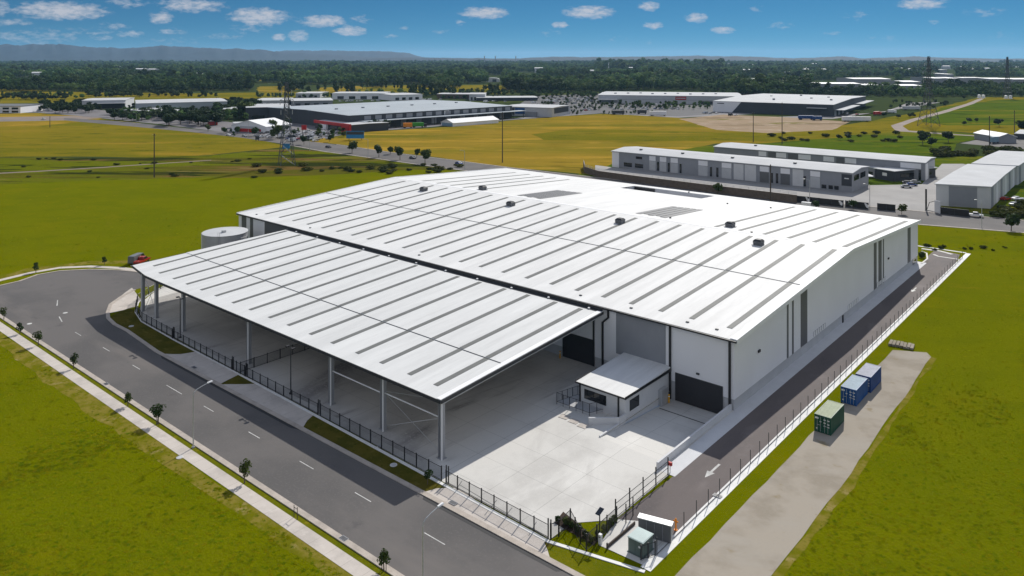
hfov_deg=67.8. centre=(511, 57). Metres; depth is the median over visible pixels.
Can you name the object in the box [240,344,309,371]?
palisade fence
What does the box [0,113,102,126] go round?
field
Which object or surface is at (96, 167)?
track
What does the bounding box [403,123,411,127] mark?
trailer
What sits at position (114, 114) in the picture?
broad tree
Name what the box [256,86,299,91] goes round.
field
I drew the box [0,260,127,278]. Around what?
grass edge
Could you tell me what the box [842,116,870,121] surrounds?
trailer
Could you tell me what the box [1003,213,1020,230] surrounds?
road tree
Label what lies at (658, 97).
retail warehouse
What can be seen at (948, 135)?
broad tree
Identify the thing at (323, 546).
path
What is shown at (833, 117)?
dirt ground
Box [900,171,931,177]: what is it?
window
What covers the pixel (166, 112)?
broad tree
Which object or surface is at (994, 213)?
shrub
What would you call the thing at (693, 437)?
ramp wall
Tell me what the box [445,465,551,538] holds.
sliding gate
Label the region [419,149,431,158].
road tree
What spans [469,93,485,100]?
shed
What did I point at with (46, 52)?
hills
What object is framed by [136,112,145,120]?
broad tree
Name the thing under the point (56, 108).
broad tree
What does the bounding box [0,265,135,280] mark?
path
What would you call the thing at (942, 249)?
kerb
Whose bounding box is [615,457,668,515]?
palisade fence
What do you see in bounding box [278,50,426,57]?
hills
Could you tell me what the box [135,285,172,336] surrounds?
palisade fence
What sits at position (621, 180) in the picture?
kerb
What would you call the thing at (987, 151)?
shrub
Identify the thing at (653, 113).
trailer
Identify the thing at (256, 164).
shrub
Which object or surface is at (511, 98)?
shed
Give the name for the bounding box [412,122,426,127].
truck
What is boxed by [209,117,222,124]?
broad tree
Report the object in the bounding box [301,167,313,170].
shrub
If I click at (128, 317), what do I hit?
verge
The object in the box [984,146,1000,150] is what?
shrub
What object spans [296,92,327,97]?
shed
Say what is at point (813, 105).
warehouse
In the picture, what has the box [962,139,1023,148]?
yard paving
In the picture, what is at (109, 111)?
broad tree
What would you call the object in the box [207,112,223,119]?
broad tree
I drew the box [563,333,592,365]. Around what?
roller door
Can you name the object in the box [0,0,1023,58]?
sky
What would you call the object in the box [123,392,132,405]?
young tree
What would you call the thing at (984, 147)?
shrub
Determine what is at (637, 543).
door
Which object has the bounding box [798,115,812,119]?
trailer
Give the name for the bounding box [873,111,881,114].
truck
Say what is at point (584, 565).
verge
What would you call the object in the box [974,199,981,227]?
street light
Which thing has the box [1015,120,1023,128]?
broad tree
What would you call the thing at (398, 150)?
road tree
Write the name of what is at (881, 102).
ground
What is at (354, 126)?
showroom
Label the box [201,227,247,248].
water tank
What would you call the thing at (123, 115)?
broad tree
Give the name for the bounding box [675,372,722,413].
roller door
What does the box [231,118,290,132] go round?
marquee
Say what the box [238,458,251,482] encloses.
young tree
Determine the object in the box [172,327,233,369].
sliding gate
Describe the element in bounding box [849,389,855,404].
door
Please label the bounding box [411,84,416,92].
gum tree
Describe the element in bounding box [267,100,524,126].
warehouse
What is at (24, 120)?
road
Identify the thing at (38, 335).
young tree
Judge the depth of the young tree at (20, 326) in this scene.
154.17 m
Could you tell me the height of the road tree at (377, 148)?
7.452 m
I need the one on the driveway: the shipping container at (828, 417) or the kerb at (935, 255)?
the kerb at (935, 255)
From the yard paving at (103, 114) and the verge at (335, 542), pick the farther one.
the yard paving at (103, 114)
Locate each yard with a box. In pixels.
[140,287,733,538]
[146,292,597,459]
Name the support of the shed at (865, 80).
on the ground at (881, 102)
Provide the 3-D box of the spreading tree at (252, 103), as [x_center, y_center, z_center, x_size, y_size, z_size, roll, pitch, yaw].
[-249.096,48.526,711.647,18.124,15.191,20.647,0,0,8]
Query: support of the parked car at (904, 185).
on the yard paving at (911, 198)
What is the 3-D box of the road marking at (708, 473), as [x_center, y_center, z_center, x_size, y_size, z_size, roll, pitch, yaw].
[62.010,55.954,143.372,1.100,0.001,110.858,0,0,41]
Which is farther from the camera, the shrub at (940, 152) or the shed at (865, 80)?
the shed at (865, 80)
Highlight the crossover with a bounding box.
[110,288,549,556]
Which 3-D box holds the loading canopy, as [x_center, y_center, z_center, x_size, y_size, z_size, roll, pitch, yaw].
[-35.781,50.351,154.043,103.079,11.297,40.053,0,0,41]
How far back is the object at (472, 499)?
101.41 m
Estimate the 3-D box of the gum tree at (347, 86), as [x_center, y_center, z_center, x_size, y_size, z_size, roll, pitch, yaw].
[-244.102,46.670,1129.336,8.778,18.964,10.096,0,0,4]
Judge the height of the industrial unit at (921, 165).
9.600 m
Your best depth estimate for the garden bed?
90.49 m
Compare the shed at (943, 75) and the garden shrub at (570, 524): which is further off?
the shed at (943, 75)
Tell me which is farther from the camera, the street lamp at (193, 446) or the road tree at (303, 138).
the road tree at (303, 138)
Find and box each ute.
[133,256,150,263]
[969,211,982,217]
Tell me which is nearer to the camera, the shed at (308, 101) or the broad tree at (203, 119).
the broad tree at (203, 119)
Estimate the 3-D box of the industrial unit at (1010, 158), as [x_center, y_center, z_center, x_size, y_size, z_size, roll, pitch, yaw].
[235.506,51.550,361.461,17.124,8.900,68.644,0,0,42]
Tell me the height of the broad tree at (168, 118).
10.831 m
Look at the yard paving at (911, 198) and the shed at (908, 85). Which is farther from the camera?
the shed at (908, 85)
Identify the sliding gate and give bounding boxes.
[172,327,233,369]
[245,363,319,414]
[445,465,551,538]
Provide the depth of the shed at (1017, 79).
1505.03 m
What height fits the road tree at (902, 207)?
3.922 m
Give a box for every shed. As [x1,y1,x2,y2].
[124,108,178,116]
[258,98,290,103]
[291,98,332,105]
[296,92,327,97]
[332,92,389,98]
[379,93,421,100]
[437,93,468,98]
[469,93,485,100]
[476,96,537,100]
[486,77,499,81]
[512,104,570,116]
[809,82,860,87]
[836,78,890,83]
[885,80,919,84]
[890,84,921,87]
[911,77,944,83]
[919,73,953,76]
[937,77,958,81]
[951,77,979,81]
[964,78,1010,83]
[1007,78,1023,83]
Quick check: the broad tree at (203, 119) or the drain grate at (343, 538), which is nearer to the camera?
the drain grate at (343, 538)
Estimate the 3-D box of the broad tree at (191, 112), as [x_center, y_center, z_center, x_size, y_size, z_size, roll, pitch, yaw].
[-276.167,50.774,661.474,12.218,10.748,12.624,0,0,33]
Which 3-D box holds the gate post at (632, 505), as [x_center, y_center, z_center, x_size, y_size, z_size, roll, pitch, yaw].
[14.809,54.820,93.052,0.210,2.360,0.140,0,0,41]
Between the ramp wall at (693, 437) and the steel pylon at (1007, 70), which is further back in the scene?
the steel pylon at (1007, 70)
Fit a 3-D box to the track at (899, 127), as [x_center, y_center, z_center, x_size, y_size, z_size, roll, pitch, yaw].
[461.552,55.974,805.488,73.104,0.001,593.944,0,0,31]
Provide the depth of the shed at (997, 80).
1505.94 m
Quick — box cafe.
[873,166,937,181]
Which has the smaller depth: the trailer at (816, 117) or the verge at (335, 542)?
the verge at (335, 542)
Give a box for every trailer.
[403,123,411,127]
[612,110,624,114]
[637,110,646,113]
[649,111,666,115]
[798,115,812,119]
[812,116,821,119]
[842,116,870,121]
[902,106,919,109]
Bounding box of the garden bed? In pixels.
[555,512,596,544]
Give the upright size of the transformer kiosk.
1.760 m
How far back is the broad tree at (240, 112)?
693.53 m
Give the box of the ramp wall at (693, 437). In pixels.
[656,404,731,469]
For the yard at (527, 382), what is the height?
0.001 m
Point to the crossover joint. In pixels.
(492, 505)
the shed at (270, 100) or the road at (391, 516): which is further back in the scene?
the shed at (270, 100)
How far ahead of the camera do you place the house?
632.32 m
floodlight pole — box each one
[176,296,183,337]
[285,345,294,394]
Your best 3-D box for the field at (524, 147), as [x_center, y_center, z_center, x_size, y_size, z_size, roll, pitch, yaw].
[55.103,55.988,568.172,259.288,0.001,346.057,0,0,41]
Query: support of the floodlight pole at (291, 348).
on the yard at (541, 460)
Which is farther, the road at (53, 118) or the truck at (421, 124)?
the road at (53, 118)
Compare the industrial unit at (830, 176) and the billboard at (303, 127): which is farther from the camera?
the billboard at (303, 127)
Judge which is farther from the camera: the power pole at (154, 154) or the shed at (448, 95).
the shed at (448, 95)
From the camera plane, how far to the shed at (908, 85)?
1218.47 m
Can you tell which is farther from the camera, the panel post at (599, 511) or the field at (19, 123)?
the field at (19, 123)
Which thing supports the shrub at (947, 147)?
on the field at (909, 143)
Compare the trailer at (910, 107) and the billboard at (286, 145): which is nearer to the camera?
the billboard at (286, 145)
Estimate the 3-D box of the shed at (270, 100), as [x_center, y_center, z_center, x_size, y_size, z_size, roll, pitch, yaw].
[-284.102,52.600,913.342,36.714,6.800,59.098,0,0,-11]
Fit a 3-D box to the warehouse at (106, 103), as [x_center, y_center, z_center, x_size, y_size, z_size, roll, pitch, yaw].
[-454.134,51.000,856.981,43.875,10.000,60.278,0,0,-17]
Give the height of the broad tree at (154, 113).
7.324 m
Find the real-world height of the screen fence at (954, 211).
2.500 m
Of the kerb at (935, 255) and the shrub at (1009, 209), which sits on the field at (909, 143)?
the shrub at (1009, 209)
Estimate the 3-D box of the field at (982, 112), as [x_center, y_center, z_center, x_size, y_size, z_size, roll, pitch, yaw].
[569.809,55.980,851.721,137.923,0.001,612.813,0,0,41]
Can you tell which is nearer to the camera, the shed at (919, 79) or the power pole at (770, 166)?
the power pole at (770, 166)
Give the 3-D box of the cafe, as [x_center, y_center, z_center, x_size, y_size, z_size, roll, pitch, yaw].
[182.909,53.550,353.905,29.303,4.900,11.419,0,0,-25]
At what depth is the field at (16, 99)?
1125.10 m
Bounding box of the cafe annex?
[861,165,876,177]
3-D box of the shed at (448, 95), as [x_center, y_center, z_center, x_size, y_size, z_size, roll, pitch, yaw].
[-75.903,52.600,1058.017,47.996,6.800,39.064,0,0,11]
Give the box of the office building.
[0,104,42,112]
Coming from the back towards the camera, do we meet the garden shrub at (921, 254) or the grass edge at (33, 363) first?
the garden shrub at (921, 254)
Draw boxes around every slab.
[599,519,665,564]
[675,350,930,575]
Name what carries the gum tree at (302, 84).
on the field at (16, 99)
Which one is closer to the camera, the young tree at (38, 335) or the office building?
the young tree at (38, 335)
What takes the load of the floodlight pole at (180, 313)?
on the yard at (541, 460)
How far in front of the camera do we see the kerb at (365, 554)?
105.09 m
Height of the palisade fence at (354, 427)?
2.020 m
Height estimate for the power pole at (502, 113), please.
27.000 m
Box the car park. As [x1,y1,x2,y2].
[521,93,716,115]
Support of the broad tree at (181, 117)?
on the yard paving at (103, 114)
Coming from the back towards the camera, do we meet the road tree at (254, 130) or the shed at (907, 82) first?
the shed at (907, 82)
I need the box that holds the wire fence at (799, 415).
[656,251,962,554]
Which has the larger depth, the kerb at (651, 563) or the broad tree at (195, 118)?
the broad tree at (195, 118)
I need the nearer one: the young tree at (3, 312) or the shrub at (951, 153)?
the young tree at (3, 312)
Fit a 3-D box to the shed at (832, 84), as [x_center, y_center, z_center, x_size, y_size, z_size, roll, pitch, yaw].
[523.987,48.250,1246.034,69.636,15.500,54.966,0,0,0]
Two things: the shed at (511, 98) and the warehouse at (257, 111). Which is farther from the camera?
the shed at (511, 98)
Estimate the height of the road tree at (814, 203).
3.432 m
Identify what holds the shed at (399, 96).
on the ground at (881, 102)
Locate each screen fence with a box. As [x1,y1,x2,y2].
[797,196,843,206]
[845,200,868,208]
[877,203,894,210]
[940,207,968,216]
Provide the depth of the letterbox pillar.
87.56 m
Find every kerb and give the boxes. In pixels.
[0,269,584,575]
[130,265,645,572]
[281,143,1023,232]
[641,253,969,571]
[919,246,965,252]
[921,248,959,263]
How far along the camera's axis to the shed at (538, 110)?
728.43 m
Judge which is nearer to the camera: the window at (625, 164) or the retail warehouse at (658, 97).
the window at (625, 164)
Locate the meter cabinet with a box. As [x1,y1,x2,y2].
[637,513,673,543]
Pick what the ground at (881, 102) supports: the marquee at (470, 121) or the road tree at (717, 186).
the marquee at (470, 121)
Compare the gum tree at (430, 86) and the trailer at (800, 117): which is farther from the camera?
the gum tree at (430, 86)
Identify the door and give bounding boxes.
[251,115,264,119]
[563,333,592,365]
[628,538,634,553]
[636,542,642,557]
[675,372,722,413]
[815,415,822,431]
[823,417,829,433]
[841,387,847,402]
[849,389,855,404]
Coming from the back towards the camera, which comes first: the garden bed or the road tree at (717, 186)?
the road tree at (717, 186)
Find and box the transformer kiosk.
[627,527,653,557]
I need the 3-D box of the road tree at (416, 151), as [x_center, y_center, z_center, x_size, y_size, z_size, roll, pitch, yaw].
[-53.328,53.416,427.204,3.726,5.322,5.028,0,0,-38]
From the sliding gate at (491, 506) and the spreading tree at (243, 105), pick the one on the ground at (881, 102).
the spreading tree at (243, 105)
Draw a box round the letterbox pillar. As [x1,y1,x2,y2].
[598,533,601,544]
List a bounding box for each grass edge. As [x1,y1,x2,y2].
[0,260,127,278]
[0,331,352,575]
[771,357,936,575]
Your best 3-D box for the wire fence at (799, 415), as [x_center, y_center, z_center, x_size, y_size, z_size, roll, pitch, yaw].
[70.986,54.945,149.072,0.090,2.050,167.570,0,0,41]
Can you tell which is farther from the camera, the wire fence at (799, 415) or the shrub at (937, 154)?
the shrub at (937, 154)
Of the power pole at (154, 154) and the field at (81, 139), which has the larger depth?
the field at (81, 139)
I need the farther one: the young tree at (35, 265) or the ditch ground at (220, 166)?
the ditch ground at (220, 166)
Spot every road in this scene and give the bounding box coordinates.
[0,116,100,121]
[0,120,48,120]
[0,270,571,575]
[64,118,1023,231]
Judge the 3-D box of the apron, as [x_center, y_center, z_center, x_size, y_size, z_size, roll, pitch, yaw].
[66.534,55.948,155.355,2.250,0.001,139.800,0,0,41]
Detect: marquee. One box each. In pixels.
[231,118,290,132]
[441,116,498,126]
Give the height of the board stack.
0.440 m
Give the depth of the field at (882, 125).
618.84 m
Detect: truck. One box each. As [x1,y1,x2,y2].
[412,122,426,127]
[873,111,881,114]
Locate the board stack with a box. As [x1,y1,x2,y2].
[888,340,914,349]
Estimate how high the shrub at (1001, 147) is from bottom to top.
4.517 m
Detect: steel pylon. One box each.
[278,82,295,165]
[917,56,939,126]
[1002,57,1012,97]
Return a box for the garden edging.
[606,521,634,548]
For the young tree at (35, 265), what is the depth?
198.23 m
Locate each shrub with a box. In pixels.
[250,163,262,166]
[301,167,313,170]
[562,516,568,524]
[568,521,573,527]
[918,251,924,257]
[931,150,949,155]
[933,151,946,155]
[938,146,951,150]
[947,151,955,156]
[962,150,976,155]
[981,145,996,150]
[982,150,992,155]
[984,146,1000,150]
[988,210,1005,216]
[997,206,1017,211]
[998,145,1016,150]
[1004,147,1022,150]
[1013,204,1023,208]
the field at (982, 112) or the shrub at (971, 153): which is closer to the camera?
the shrub at (971, 153)
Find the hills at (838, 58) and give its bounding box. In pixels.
[358,55,1023,61]
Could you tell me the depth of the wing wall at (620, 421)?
116.18 m
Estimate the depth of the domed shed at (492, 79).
1741.72 m
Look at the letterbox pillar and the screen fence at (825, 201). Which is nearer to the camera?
the letterbox pillar
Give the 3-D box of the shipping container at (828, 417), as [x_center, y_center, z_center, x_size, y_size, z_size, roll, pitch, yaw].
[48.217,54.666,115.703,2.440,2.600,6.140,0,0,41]
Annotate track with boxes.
[0,160,210,173]
[891,99,982,135]
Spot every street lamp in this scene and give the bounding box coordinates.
[192,380,212,448]
[422,502,443,575]
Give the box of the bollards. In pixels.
[640,540,655,559]
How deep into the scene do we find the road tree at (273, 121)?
577.16 m
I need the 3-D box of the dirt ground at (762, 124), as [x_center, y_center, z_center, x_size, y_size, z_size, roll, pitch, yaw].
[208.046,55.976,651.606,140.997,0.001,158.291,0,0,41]
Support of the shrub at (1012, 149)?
on the ground at (881, 102)
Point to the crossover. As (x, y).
(253, 392)
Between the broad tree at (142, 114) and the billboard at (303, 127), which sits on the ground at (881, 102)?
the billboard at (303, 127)
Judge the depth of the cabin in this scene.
524.06 m
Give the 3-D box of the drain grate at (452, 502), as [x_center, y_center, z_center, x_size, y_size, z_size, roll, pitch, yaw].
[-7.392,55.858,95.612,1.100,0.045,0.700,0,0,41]
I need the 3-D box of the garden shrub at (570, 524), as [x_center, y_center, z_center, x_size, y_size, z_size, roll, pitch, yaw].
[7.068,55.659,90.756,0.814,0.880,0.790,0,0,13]
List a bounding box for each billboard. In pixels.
[283,144,289,150]
[301,125,306,135]
[346,131,363,139]
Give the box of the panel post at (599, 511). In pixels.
[595,507,603,522]
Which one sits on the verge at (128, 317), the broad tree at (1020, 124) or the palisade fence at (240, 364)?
the palisade fence at (240, 364)
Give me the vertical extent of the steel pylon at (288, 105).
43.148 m
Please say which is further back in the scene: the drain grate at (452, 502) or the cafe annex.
the cafe annex
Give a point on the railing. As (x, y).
(574, 402)
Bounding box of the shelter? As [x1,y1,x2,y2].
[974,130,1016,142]
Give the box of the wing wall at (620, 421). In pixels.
[588,413,625,436]
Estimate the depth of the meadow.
110.22 m
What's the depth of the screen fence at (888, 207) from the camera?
279.12 m
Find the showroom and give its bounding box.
[314,120,388,131]
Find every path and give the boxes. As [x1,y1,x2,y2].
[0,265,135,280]
[0,322,379,575]
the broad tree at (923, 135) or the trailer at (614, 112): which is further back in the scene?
the trailer at (614, 112)
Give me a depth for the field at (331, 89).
1336.29 m
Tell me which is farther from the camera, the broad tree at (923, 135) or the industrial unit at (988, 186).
the broad tree at (923, 135)
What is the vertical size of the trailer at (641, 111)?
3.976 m
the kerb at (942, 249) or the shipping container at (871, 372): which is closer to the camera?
the shipping container at (871, 372)
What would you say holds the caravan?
on the yard paving at (1019, 143)
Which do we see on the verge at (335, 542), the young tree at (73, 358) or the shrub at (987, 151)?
the young tree at (73, 358)
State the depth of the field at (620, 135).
540.36 m
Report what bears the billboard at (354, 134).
on the field at (524, 147)
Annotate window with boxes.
[316,123,336,129]
[624,162,631,166]
[635,163,642,167]
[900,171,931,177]
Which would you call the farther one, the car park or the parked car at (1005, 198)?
the car park
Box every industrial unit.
[611,146,869,192]
[713,142,935,180]
[934,164,1015,208]
[971,151,1023,184]
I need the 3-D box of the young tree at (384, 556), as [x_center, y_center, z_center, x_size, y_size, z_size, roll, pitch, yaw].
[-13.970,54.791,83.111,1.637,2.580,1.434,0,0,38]
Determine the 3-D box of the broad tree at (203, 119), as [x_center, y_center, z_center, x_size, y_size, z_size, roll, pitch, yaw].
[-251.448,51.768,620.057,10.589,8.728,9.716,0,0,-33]
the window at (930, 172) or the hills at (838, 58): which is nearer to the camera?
the window at (930, 172)
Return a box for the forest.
[0,58,1023,95]
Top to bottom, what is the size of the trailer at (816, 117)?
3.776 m
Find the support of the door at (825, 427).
in the shipping container at (828, 417)
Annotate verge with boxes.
[0,318,390,575]
[110,308,562,548]
[547,546,639,575]
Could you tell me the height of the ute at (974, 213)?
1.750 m
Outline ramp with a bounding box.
[601,399,715,459]
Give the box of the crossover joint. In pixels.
[456,481,538,535]
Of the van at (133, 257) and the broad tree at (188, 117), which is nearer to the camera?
the van at (133, 257)
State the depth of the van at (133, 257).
205.60 m
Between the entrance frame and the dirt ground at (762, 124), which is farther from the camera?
the dirt ground at (762, 124)
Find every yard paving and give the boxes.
[26,109,750,139]
[595,164,965,211]
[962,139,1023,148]
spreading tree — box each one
[236,102,253,107]
[237,102,256,111]
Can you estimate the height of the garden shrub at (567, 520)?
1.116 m
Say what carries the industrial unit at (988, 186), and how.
on the field at (909, 143)
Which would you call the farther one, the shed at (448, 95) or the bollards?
the shed at (448, 95)
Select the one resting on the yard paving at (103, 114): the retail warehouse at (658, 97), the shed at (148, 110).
the shed at (148, 110)
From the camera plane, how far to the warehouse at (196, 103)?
803.55 m
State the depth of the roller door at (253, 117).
685.39 m
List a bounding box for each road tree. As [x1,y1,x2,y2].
[251,127,258,133]
[269,119,277,123]
[270,124,285,138]
[300,135,306,141]
[347,140,357,148]
[374,144,381,152]
[387,146,393,153]
[394,146,403,155]
[414,148,419,156]
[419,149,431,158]
[712,183,722,193]
[811,200,819,206]
[848,199,857,205]
[897,204,907,213]
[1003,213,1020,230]
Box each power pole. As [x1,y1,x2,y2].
[154,133,154,176]
[501,112,503,162]
[753,112,753,141]
[768,164,772,200]
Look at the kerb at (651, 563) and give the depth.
110.12 m
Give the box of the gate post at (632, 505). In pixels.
[632,496,633,515]
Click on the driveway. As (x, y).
(678, 495)
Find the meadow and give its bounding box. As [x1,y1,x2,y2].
[0,170,1023,575]
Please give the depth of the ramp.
116.04 m
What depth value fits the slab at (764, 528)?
98.69 m
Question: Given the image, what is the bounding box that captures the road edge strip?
[161,356,562,571]
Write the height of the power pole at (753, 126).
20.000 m
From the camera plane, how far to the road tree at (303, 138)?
488.87 m
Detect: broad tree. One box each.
[50,106,59,110]
[61,104,71,110]
[105,109,114,113]
[110,112,120,119]
[118,113,127,119]
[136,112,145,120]
[144,111,157,115]
[161,110,173,114]
[163,114,177,125]
[176,113,186,123]
[185,114,192,123]
[187,110,201,121]
[193,114,204,122]
[197,116,209,125]
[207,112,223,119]
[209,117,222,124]
[236,110,243,115]
[916,130,930,144]
[927,137,937,143]
[942,131,954,142]
[993,118,1003,123]
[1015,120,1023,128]
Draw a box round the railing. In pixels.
[556,386,602,428]
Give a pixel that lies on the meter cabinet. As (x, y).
(660, 529)
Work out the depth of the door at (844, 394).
123.33 m
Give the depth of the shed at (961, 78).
1605.04 m
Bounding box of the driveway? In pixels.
[618,250,959,534]
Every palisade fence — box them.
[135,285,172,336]
[232,359,244,375]
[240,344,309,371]
[320,403,441,480]
[550,506,616,551]
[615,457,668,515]
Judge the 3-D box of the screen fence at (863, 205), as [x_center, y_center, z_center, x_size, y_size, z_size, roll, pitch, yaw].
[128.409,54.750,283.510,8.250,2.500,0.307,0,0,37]
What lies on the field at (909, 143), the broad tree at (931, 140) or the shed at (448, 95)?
the broad tree at (931, 140)
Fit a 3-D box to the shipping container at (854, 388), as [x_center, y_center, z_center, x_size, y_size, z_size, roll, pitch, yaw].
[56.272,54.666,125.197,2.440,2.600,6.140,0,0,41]
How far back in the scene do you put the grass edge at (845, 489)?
98.03 m
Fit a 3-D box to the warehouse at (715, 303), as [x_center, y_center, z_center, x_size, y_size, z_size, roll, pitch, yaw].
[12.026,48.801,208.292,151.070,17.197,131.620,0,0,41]
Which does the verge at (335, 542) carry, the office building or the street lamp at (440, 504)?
the street lamp at (440, 504)
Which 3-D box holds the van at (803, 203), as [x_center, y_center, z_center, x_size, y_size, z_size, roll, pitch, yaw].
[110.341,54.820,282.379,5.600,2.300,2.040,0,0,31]
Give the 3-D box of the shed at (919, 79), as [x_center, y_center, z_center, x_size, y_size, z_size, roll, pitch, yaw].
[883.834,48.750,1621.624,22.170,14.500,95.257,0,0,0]
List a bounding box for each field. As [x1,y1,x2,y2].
[0,85,524,103]
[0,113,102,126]
[0,119,281,156]
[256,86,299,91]
[312,114,742,174]
[319,86,369,91]
[532,129,845,143]
[578,132,1023,216]
[809,97,1023,135]
[922,99,1023,124]
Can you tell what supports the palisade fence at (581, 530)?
on the meadow
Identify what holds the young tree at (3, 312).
on the verge at (335, 542)
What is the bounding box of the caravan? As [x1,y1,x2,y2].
[990,136,998,143]
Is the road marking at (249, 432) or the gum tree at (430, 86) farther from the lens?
the gum tree at (430, 86)
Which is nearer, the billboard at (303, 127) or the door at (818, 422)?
the door at (818, 422)
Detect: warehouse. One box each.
[82,97,134,108]
[135,98,226,109]
[236,168,920,424]
[246,103,290,119]
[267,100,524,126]
[598,91,740,104]
[713,93,873,115]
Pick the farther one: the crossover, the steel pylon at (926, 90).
the steel pylon at (926, 90)
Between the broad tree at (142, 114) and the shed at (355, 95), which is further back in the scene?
the shed at (355, 95)
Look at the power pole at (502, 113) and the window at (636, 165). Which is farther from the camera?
the power pole at (502, 113)
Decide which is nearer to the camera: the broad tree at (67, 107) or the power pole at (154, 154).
the power pole at (154, 154)
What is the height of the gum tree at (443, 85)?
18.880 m
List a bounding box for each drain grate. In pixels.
[339,535,348,541]
[448,500,457,504]
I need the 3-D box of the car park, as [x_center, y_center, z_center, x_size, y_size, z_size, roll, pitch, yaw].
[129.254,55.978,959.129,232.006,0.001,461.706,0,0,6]
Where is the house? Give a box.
[208,120,217,124]
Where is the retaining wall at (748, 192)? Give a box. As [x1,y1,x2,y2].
[583,162,796,202]
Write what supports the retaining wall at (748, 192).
on the road at (929, 218)
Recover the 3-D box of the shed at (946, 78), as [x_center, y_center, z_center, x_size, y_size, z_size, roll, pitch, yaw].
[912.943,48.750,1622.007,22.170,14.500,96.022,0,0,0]
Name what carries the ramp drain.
on the ramp
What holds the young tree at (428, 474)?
on the verge at (128, 317)
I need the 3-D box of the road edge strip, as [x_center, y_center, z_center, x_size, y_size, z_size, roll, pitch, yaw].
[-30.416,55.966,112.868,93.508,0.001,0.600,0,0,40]
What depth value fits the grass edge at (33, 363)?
107.97 m
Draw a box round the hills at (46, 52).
[0,44,376,60]
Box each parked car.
[900,184,912,187]
[1000,196,1010,200]
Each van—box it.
[127,253,144,263]
[801,201,814,206]
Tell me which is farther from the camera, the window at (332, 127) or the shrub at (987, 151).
the window at (332, 127)
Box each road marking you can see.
[28,300,444,544]
[705,288,915,476]
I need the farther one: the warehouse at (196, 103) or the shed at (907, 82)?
the shed at (907, 82)
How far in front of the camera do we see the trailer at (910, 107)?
811.45 m
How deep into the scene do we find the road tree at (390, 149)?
439.93 m
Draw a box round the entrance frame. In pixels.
[925,189,940,212]
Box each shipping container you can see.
[814,400,843,435]
[841,374,867,406]
[856,363,880,392]
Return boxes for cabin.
[1014,129,1023,138]
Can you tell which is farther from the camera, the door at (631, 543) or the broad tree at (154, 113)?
the broad tree at (154, 113)
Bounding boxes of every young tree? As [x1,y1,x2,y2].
[0,307,6,318]
[16,322,23,333]
[32,262,38,272]
[32,330,42,345]
[70,352,78,368]
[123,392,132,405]
[149,403,165,423]
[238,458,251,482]
[376,548,390,570]
[424,469,433,484]
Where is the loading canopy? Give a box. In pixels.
[132,228,603,460]
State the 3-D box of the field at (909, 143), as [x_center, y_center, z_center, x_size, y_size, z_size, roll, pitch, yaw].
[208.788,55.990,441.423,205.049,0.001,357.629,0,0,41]
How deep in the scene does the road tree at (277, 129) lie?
522.66 m
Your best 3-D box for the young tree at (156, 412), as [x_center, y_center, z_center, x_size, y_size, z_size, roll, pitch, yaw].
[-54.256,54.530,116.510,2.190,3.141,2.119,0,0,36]
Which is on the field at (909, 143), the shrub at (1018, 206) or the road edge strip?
the shrub at (1018, 206)
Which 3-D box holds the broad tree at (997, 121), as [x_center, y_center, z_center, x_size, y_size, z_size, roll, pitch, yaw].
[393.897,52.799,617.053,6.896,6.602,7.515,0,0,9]
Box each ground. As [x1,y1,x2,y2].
[0,58,1023,226]
[0,148,460,184]
[681,115,849,132]
[786,102,939,118]
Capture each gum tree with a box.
[300,81,305,91]
[344,83,349,91]
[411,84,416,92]
[428,82,433,95]
[441,82,446,91]
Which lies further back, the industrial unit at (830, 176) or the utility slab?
the industrial unit at (830, 176)

